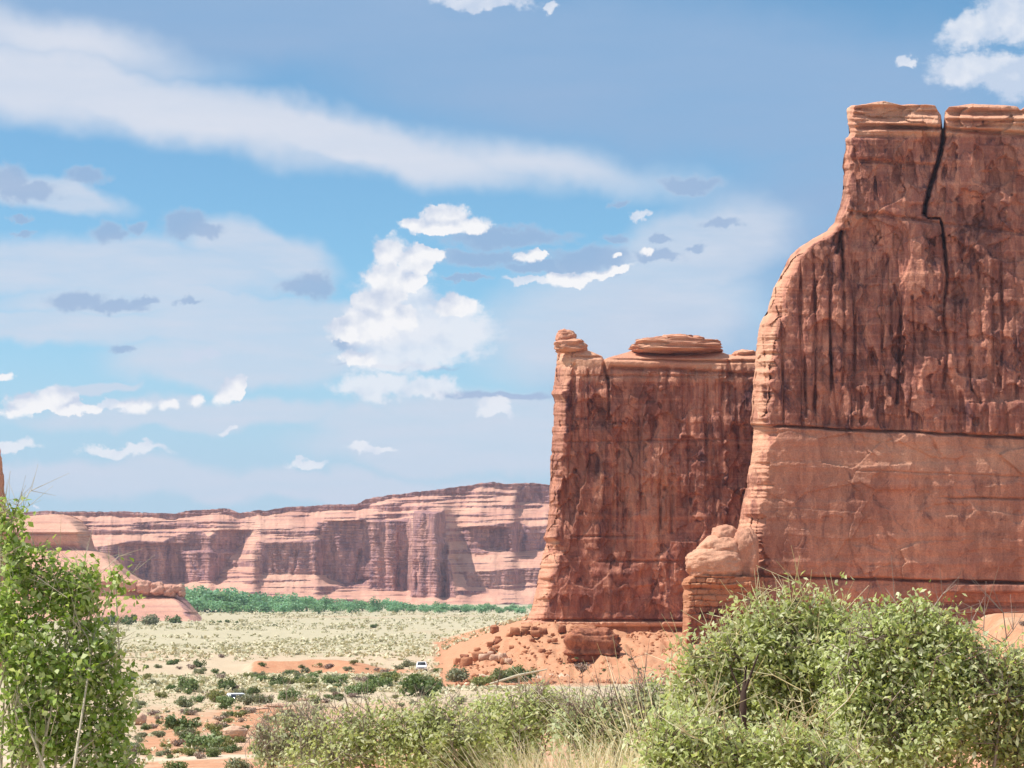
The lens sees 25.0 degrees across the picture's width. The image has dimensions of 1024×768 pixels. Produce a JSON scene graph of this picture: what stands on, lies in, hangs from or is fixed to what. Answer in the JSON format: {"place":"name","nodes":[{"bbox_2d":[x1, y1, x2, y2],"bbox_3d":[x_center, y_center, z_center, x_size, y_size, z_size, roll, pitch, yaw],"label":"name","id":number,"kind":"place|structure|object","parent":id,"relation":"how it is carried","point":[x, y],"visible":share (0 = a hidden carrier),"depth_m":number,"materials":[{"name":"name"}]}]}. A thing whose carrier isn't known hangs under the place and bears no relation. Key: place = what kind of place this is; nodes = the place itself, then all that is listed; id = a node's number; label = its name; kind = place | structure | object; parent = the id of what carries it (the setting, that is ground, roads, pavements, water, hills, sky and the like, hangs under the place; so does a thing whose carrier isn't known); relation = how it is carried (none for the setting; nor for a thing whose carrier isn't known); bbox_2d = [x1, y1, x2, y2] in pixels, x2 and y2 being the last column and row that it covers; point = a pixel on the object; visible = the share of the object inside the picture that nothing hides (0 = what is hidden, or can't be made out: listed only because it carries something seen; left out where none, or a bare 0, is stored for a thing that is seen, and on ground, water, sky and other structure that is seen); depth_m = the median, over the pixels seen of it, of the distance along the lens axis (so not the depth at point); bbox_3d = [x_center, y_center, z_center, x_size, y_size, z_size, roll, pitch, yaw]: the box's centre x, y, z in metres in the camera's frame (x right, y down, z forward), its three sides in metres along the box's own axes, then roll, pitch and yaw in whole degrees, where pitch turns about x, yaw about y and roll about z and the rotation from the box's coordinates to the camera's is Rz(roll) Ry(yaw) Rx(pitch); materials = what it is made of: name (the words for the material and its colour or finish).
{"place":"outdoors","nodes":[
{"label":"outdoors","id":0,"kind":"place"},
{"bbox_2d":[0,604,1023,767],"bbox_3d":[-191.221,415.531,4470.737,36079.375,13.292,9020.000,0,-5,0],"label":"ground","id":1,"kind":"structure","parent":0,"point":[229,665],"depth_m":399.41,"materials":[{"name":"beige sand"}]},
{"bbox_2d":[0,450,7,674],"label":"rock tower","id":2,"kind":"structure","parent":1,"relation":"on","point":[1,482],"depth_m":340.27,"materials":[{"name":"stone"}]},
{"bbox_2d":[0,466,154,767],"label":"tree","id":3,"kind":"object","parent":1,"relation":"on","point":[42,731],"visible":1,"depth_m":20.75,"materials":[{"name":"green plant"}]},
{"bbox_2d":[6,514,201,621],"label":"rock outcrop","id":4,"kind":"object","parent":1,"relation":"on","point":[161,600],"visible":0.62,"depth_m":1118.08,"materials":[{"name":"stone"}]},
{"bbox_2d":[98,614,118,624],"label":"shrub","id":5,"kind":"object","parent":1,"relation":"on","point":[112,619],"visible":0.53,"depth_m":949.51,"materials":[{"name":"green plant"}]},
{"bbox_2d":[118,614,137,624],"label":"shrub","id":6,"kind":"object","parent":1,"relation":"on","point":[127,620],"visible":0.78,"depth_m":953.34,"materials":[{"name":"green plant"}]},
{"bbox_2d":[133,713,146,724],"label":"boulder","id":7,"kind":"object","parent":1,"relation":"on","point":[142,718],"visible":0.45,"depth_m":125.89,"materials":[{"name":"stone"}]},
{"bbox_2d":[138,613,161,624],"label":"shrub","id":8,"kind":"object","parent":1,"relation":"on","point":[150,619],"visible":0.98,"depth_m":922.60,"materials":[{"name":"green plant"}]},
{"bbox_2d":[150,730,165,737],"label":"shrub","id":9,"kind":"object","parent":1,"relation":"on","point":[159,734],"visible":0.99,"depth_m":103.67,"materials":[{"name":"green plant"}]},
{"bbox_2d":[154,691,168,697],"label":"shrub","id":10,"kind":"object","parent":1,"relation":"on","point":[162,695],"visible":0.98,"depth_m":205.71,"materials":[{"name":"green plant"}]},
{"bbox_2d":[164,614,181,622],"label":"shrub","id":11,"kind":"object","parent":1,"relation":"on","point":[176,619],"visible":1,"depth_m":986.42,"materials":[{"name":"green plant"}]},
{"bbox_2d":[166,659,179,664],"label":"shrub","id":12,"kind":"object","parent":1,"relation":"on","point":[172,662],"visible":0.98,"depth_m":446.58,"materials":[{"name":"green plant"}]},
{"bbox_2d":[162,760,188,767],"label":"shrub","id":13,"kind":"object","parent":1,"relation":"on","point":[178,764],"visible":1,"depth_m":73.90,"materials":[{"name":"green plant"}]},
{"bbox_2d":[171,739,186,746],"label":"shrub","id":14,"kind":"object","parent":1,"relation":"on","point":[177,743],"visible":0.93,"depth_m":94.97,"materials":[{"name":"grey plant"}]},
{"bbox_2d":[164,714,197,730],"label":"shrub","id":15,"kind":"object","parent":1,"relation":"on","point":[171,721],"visible":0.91,"depth_m":113.57,"materials":[{"name":"green plant"}]},
{"bbox_2d":[173,696,194,706],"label":"shrub","id":16,"kind":"object","parent":1,"relation":"on","point":[182,702],"visible":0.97,"depth_m":173.04,"materials":[{"name":"green plant"}]},
{"bbox_2d":[177,675,198,690],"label":"shrub","id":17,"kind":"object","parent":1,"relation":"on","point":[190,684],"visible":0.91,"depth_m":242.83,"materials":[{"name":"green plant"}]},
{"bbox_2d":[182,747,196,755],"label":"shrub","id":18,"kind":"object","parent":1,"relation":"on","point":[190,751],"visible":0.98,"depth_m":86.89,"materials":[{"name":"green plant"}]},
{"bbox_2d":[185,596,210,611],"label":"cottonwood tree","id":19,"kind":"object","parent":1,"relation":"on","point":[194,603],"visible":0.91,"depth_m":1410.26,"materials":[{"name":"green plant"}]},
{"bbox_2d":[190,694,205,702],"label":"shrub","id":20,"kind":"object","parent":1,"relation":"on","point":[198,698],"visible":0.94,"depth_m":192.30,"materials":[{"name":"green plant"}]},
{"bbox_2d":[193,658,206,666],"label":"shrub","id":21,"kind":"object","parent":1,"relation":"on","point":[198,663],"visible":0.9,"depth_m":437.25,"materials":[{"name":"green plant"}]},
{"bbox_2d":[186,588,214,611],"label":"cottonwood tree","id":22,"kind":"object","parent":1,"relation":"on","point":[200,592],"visible":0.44,"depth_m":1482.48,"materials":[{"name":"green plant"}]},
{"bbox_2d":[182,732,225,750],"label":"shrub","id":23,"kind":"object","parent":1,"relation":"on","point":[208,741],"visible":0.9,"depth_m":90.99,"materials":[{"name":"green plant"}]},
{"bbox_2d":[205,748,221,756],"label":"shrub","id":24,"kind":"object","parent":1,"relation":"on","point":[214,752],"visible":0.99,"depth_m":85.79,"materials":[{"name":"green plant"}]},
{"bbox_2d":[204,722,222,731],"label":"shrub","id":25,"kind":"object","parent":1,"relation":"on","point":[215,728],"visible":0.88,"depth_m":111.81,"materials":[{"name":"green plant"}]},
{"bbox_2d":[206,600,224,612],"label":"cottonwood tree","id":26,"kind":"object","parent":1,"relation":"on","point":[216,606],"visible":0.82,"depth_m":1438.91,"materials":[{"name":"green plant"}]},
{"bbox_2d":[205,690,227,702],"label":"shrub","id":27,"kind":"object","parent":1,"relation":"on","point":[212,695],"visible":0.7,"depth_m":191.30,"materials":[{"name":"green plant"}]},
{"bbox_2d":[196,588,238,611],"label":"cottonwood tree","id":28,"kind":"object","parent":1,"relation":"on","point":[223,593],"visible":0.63,"depth_m":1478.14,"materials":[{"name":"green plant"}]},
{"bbox_2d":[193,592,249,611],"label":"cottonwood tree","id":29,"kind":"object","parent":1,"relation":"on","point":[218,597],"visible":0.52,"depth_m":1482.00,"materials":[{"name":"green plant"}]},
{"bbox_2d":[218,702,231,709],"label":"shrub","id":30,"kind":"object","parent":1,"relation":"on","point":[223,706],"visible":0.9,"depth_m":160.67,"materials":[{"name":"green plant"}]},
{"bbox_2d":[215,695,235,704],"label":"shrub","id":31,"kind":"object","parent":1,"relation":"on","point":[225,699],"visible":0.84,"depth_m":177.50,"materials":[{"name":"green plant"}]},
{"bbox_2d":[217,677,236,689],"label":"shrub","id":32,"kind":"object","parent":1,"relation":"on","point":[222,683],"visible":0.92,"depth_m":253.00,"materials":[{"name":"green plant"}]},
{"bbox_2d":[221,744,236,752],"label":"shrub","id":33,"kind":"object","parent":1,"relation":"on","point":[229,749],"visible":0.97,"depth_m":88.86,"materials":[{"name":"green plant"}]},
{"bbox_2d":[222,737,239,744],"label":"shrub","id":34,"kind":"object","parent":1,"relation":"on","point":[233,741],"visible":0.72,"depth_m":97.42,"materials":[{"name":"green plant"}]},
{"bbox_2d":[221,600,247,613],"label":"cottonwood tree","id":35,"kind":"object","parent":1,"relation":"on","point":[228,605],"visible":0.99,"depth_m":1372.85,"materials":[{"name":"green plant"}]},
{"bbox_2d":[223,726,247,737],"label":"flat rock","id":36,"kind":"object","parent":1,"relation":"on","point":[233,731],"visible":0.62,"depth_m":103.35,"materials":[{"name":"stone"}]},
{"bbox_2d":[223,757,253,767],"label":"shrub","id":37,"kind":"object","parent":1,"relation":"on","point":[236,763],"visible":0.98,"depth_m":75.37,"materials":[{"name":"green plant"}]},
{"bbox_2d":[235,694,254,704],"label":"shrub","id":38,"kind":"object","parent":1,"relation":"on","point":[247,699],"visible":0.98,"depth_m":179.09,"materials":[{"name":"green plant"}]},
{"bbox_2d":[236,591,263,611],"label":"cottonwood tree","id":39,"kind":"object","parent":1,"relation":"on","point":[250,598],"visible":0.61,"depth_m":1499.18,"materials":[{"name":"green plant"}]},
{"bbox_2d":[244,686,260,694],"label":"shrub","id":40,"kind":"object","parent":1,"relation":"on","point":[251,690],"visible":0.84,"depth_m":217.12,"materials":[{"name":"green plant"}]},
{"bbox_2d":[244,599,261,612],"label":"cottonwood tree","id":41,"kind":"object","parent":1,"relation":"on","point":[250,606],"visible":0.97,"depth_m":1405.36,"materials":[{"name":"green plant"}]},
{"bbox_2d":[254,693,273,703],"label":"shrub","id":42,"kind":"object","parent":1,"relation":"on","point":[258,697],"visible":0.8,"depth_m":187.27,"materials":[{"name":"green plant"}]},
{"bbox_2d":[252,598,279,613],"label":"cottonwood tree","id":43,"kind":"object","parent":1,"relation":"on","point":[264,606],"visible":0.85,"depth_m":1396.72,"materials":[{"name":"green plant"}]},
{"bbox_2d":[6,482,549,604],"bbox_3d":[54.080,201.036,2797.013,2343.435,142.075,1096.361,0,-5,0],"label":"mesa","id":44,"kind":"structure","parent":1,"relation":"on","point":[481,543],"depth_m":2376.98,"materials":[{"name":"stone"}]},
{"bbox_2d":[268,674,287,684],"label":"shrub","id":45,"kind":"object","parent":1,"relation":"on","point":[280,679],"visible":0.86,"depth_m":276.44,"materials":[{"name":"green plant"}]},
{"bbox_2d":[272,601,290,613],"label":"cottonwood tree","id":46,"kind":"object","parent":1,"relation":"on","point":[280,607],"visible":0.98,"depth_m":1370.16,"materials":[{"name":"green plant"}]},
{"bbox_2d":[276,687,302,699],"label":"shrub","id":47,"kind":"object","parent":1,"relation":"on","point":[282,693],"visible":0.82,"depth_m":199.50,"materials":[{"name":"green plant"}]},
{"bbox_2d":[238,672,354,767],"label":"shrub","id":48,"kind":"object","parent":1,"relation":"on","point":[276,743],"visible":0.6,"depth_m":33.58,"materials":[{"name":"green plant"}]},
{"bbox_2d":[279,592,314,610],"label":"cottonwood tree","id":49,"kind":"object","parent":1,"relation":"on","point":[292,598],"visible":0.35,"depth_m":1527.88,"materials":[{"name":"green plant"}]},
{"bbox_2d":[288,601,306,611],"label":"cottonwood tree","id":50,"kind":"object","parent":1,"relation":"on","point":[296,606],"visible":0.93,"depth_m":1397.25,"materials":[{"name":"green plant"}]},
{"bbox_2d":[292,596,319,610],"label":"cottonwood tree","id":51,"kind":"object","parent":1,"relation":"on","point":[306,600],"visible":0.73,"depth_m":1508.28,"materials":[{"name":"green plant"}]},
{"bbox_2d":[298,677,313,683],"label":"shrub","id":52,"kind":"object","parent":1,"relation":"on","point":[301,680],"visible":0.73,"depth_m":288.26,"materials":[{"name":"green plant"}]},
{"bbox_2d":[307,604,326,613],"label":"cottonwood tree","id":53,"kind":"object","parent":1,"relation":"on","point":[319,608],"visible":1,"depth_m":1384.45,"materials":[{"name":"green plant"}]},
{"bbox_2d":[317,595,333,611],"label":"cottonwood tree","id":54,"kind":"object","parent":1,"relation":"on","point":[324,601],"visible":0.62,"depth_m":1500.25,"materials":[{"name":"green plant"}]},
{"bbox_2d":[320,673,348,684],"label":"shrub","id":55,"kind":"object","parent":1,"relation":"on","point":[330,679],"visible":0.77,"depth_m":285.44,"materials":[{"name":"green plant"}]},
{"bbox_2d":[326,603,344,612],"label":"cottonwood tree","id":56,"kind":"object","parent":1,"relation":"on","point":[334,608],"visible":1,"depth_m":1433.48,"materials":[{"name":"green plant"}]},
{"bbox_2d":[346,603,360,612],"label":"cottonwood tree","id":57,"kind":"object","parent":1,"relation":"on","point":[350,608],"visible":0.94,"depth_m":1403.58,"materials":[{"name":"green plant"}]},
{"bbox_2d":[344,682,364,696],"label":"shrub","id":58,"kind":"object","parent":1,"relation":"on","point":[357,687],"visible":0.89,"depth_m":216.79,"materials":[{"name":"green plant"}]},
{"bbox_2d":[347,601,367,610],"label":"cottonwood tree","id":59,"kind":"object","parent":1,"relation":"on","point":[360,605],"visible":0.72,"depth_m":1518.93,"materials":[{"name":"green plant"}]},
{"bbox_2d":[353,682,377,694],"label":"shrub","id":60,"kind":"object","parent":1,"relation":"on","point":[370,687],"visible":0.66,"depth_m":228.22,"materials":[{"name":"green plant"}]},
{"bbox_2d":[365,596,383,611],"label":"cottonwood tree","id":61,"kind":"object","parent":1,"relation":"on","point":[374,602],"visible":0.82,"depth_m":1484.10,"materials":[{"name":"green plant"}]},
{"bbox_2d":[365,676,393,686],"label":"shrub","id":62,"kind":"object","parent":1,"relation":"on","point":[381,681],"visible":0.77,"depth_m":265.75,"materials":[{"name":"green plant"}]},
{"bbox_2d":[380,598,398,610],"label":"cottonwood tree","id":63,"kind":"object","parent":1,"relation":"on","point":[389,604],"visible":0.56,"depth_m":1524.57,"materials":[{"name":"green plant"}]},
{"bbox_2d":[380,672,402,681],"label":"shrub","id":64,"kind":"object","parent":1,"relation":"on","point":[395,677],"visible":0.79,"depth_m":321.13,"materials":[{"name":"green plant"}]},
{"bbox_2d":[387,604,401,611],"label":"cottonwood tree","id":65,"kind":"object","parent":1,"relation":"on","point":[396,608],"visible":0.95,"depth_m":1426.60,"materials":[{"name":"green plant"}]},
{"bbox_2d":[385,600,409,610],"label":"cottonwood tree","id":66,"kind":"object","parent":1,"relation":"on","point":[404,605],"visible":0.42,"depth_m":1538.12,"materials":[{"name":"green plant"}]},
{"bbox_2d":[271,677,530,767],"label":"shrub","id":67,"kind":"object","parent":1,"relation":"on","point":[430,724],"visible":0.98,"depth_m":25.57,"materials":[{"name":"green plant"}]},
{"bbox_2d":[401,659,415,666],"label":"shrub","id":68,"kind":"object","parent":1,"relation":"on","point":[406,663],"visible":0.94,"depth_m":436.77,"materials":[{"name":"green plant"}]},
{"bbox_2d":[415,662,427,670],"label":"parked car","id":69,"kind":"object","parent":1,"relation":"on","point":[421,665],"visible":0.95,"depth_m":393.88,"materials":[{"name":"white paint"}]},
{"bbox_2d":[397,673,448,696],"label":"shrub","id":70,"kind":"object","parent":1,"relation":"on","point":[410,682],"visible":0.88,"depth_m":222.29,"materials":[{"name":"green plant"}]},
{"bbox_2d":[435,604,449,611],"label":"cottonwood tree","id":71,"kind":"object","parent":1,"relation":"on","point":[443,607],"visible":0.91,"depth_m":1483.43,"materials":[{"name":"green plant"}]},
{"bbox_2d":[445,667,469,681],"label":"shrub","id":72,"kind":"object","parent":1,"relation":"on","point":[456,675],"visible":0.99,"depth_m":315.50,"materials":[{"name":"green plant"}]},
{"bbox_2d":[448,604,473,611],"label":"cottonwood tree","id":73,"kind":"object","parent":1,"relation":"on","point":[460,607],"visible":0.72,"depth_m":1493.95,"materials":[{"name":"green plant"}]},
{"bbox_2d":[460,657,472,666],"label":"boulder","id":74,"kind":"object","parent":1,"relation":"on","point":[466,661],"visible":0.72,"depth_m":399.71,"materials":[{"name":"brown stone"}]},
{"bbox_2d":[471,651,483,661],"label":"boulder","id":75,"kind":"object","parent":1,"relation":"on","point":[475,655],"visible":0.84,"depth_m":404.32,"materials":[{"name":"brown stone"}]},
{"bbox_2d":[468,675,494,686],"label":"shrub","id":76,"kind":"object","parent":1,"relation":"on","point":[476,680],"visible":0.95,"depth_m":264.65,"materials":[{"name":"green plant"}]},
{"bbox_2d":[478,654,488,660],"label":"boulder","id":77,"kind":"object","parent":1,"relation":"on","point":[483,657],"visible":0.99,"depth_m":400.95,"materials":[{"name":"stone"}]},
{"bbox_2d":[490,625,498,633],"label":"boulder","id":78,"kind":"object","parent":1,"relation":"on","point":[494,629],"visible":0.82,"depth_m":518.15,"materials":[{"name":"brown stone"}]},
{"bbox_2d":[489,665,519,682],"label":"shrub","id":79,"kind":"object","parent":1,"relation":"on","point":[503,675],"visible":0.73,"depth_m":318.00,"materials":[{"name":"green plant"}]},
{"bbox_2d":[509,627,519,635],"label":"boulder","id":80,"kind":"object","parent":1,"relation":"on","point":[514,630],"visible":1,"depth_m":413.62,"materials":[{"name":"brown stone"}]},
{"bbox_2d":[444,651,588,767],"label":"shrub","id":81,"kind":"object","parent":1,"relation":"on","point":[533,721],"visible":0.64,"depth_m":29.61,"materials":[{"name":"green plant"}]},
{"bbox_2d":[16,610,1018,765],"bbox_3d":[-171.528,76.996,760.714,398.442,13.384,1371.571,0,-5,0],"label":"scrub cover","id":82,"kind":"object","parent":1,"relation":"on","point":[244,681],"visible":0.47,"depth_m":534.26,"materials":[{"name":"beige plant"}]},
{"bbox_2d":[490,669,546,696],"bbox_3d":[0.124,7.058,44.633,1.119,3.095,0.237,0,-5,0],"label":"dead branch","id":83,"kind":"object","parent":1,"relation":"on","point":[514,676],"visible":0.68,"depth_m":44.65,"materials":[{"name":"beige wood"}]},
{"bbox_2d":[516,664,538,680],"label":"shrub","id":84,"kind":"object","parent":1,"relation":"on","point":[521,670],"visible":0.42,"depth_m":325.17,"materials":[{"name":"green plant"}]},
{"bbox_2d":[530,630,540,636],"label":"boulder","id":85,"kind":"object","parent":1,"relation":"on","point":[535,633],"visible":1,"depth_m":408.12,"materials":[{"name":"brown stone"}]},
{"bbox_2d":[558,625,566,633],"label":"boulder","id":86,"kind":"object","parent":1,"relation":"on","point":[561,628],"visible":1,"depth_m":411.79,"materials":[{"name":"brown stone"}]},
{"bbox_2d":[453,620,690,686],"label":"gravel","id":87,"kind":"structure","parent":1,"relation":"on","point":[559,659],"depth_m":375.25,"materials":[{"name":"brown gravel"}]},
{"bbox_2d":[573,663,591,672],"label":"shrub","id":88,"kind":"object","parent":1,"relation":"on","point":[578,666],"visible":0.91,"depth_m":364.15,"materials":[{"name":"grey plant"}]},
{"bbox_2d":[569,624,597,631],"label":"boulder","id":89,"kind":"object","parent":1,"relation":"on","point":[572,627],"visible":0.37,"depth_m":408.60,"materials":[{"name":"brown stone"}]},
{"bbox_2d":[563,627,620,662],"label":"boulder","id":90,"kind":"object","parent":1,"relation":"on","point":[581,644],"visible":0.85,"depth_m":378.33,"materials":[{"name":"brown stone"}]},
{"bbox_2d":[532,641,696,767],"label":"shrub","id":91,"kind":"object","parent":1,"relation":"on","point":[604,712],"visible":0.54,"depth_m":23.68,"materials":[{"name":"green plant"}]},
{"bbox_2d":[521,329,755,633],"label":"rock tower","id":92,"kind":"structure","parent":1,"relation":"on","point":[651,449],"depth_m":456.27,"materials":[{"name":"stone"}]},
{"bbox_2d":[577,655,905,767],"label":"shrub","id":93,"kind":"object","parent":1,"relation":"on","point":[671,744],"visible":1,"depth_m":15.23,"materials":[{"name":"green plant"}]},
{"bbox_2d":[729,654,758,743],"bbox_3d":[1.700,3.094,17.369,0.178,2.110,0.339,-4,-7,40],"label":"dead branch","id":94,"kind":"object","parent":1,"relation":"on","point":[743,704],"visible":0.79,"depth_m":17.45,"materials":[{"name":"wood"}]},
{"bbox_2d":[642,546,905,764],"bbox_3d":[2.185,2.817,18.761,2.234,3.007,1.533,0,-5,0],"label":"shrub","id":95,"kind":"object","parent":1,"relation":"on","point":[743,646],"visible":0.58,"depth_m":18.71,"materials":[{"name":"green plant"}]},
{"bbox_2d":[681,101,1023,644],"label":"rock tower","id":96,"kind":"structure","parent":1,"relation":"on","point":[887,419],"depth_m":401.81,"materials":[{"name":"stone"}]},
{"bbox_2d":[807,557,1023,767],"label":"shrub","id":97,"kind":"object","parent":1,"relation":"on","point":[953,674],"visible":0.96,"depth_m":17.70,"materials":[{"name":"green plant"}]},
{"bbox_2d":[0,0,1023,513],"label":"sky","id":98,"kind":"structure","parent":0,"point":[264,255],"materials":[{"name":"blue"}]},
{"bbox_2d":[399,724,705,767],"bbox_3d":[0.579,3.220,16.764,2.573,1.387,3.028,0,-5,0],"label":"dry grass","id":99,"kind":"structure","parent":0,"point":[570,762],"depth_m":16.95,"materials":[{"name":"plant"}]},
{"bbox_2d":[492,638,787,767],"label":"dry grass","id":100,"kind":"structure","parent":0,"point":[625,717],"depth_m":19.31,"materials":[{"name":"plant"}]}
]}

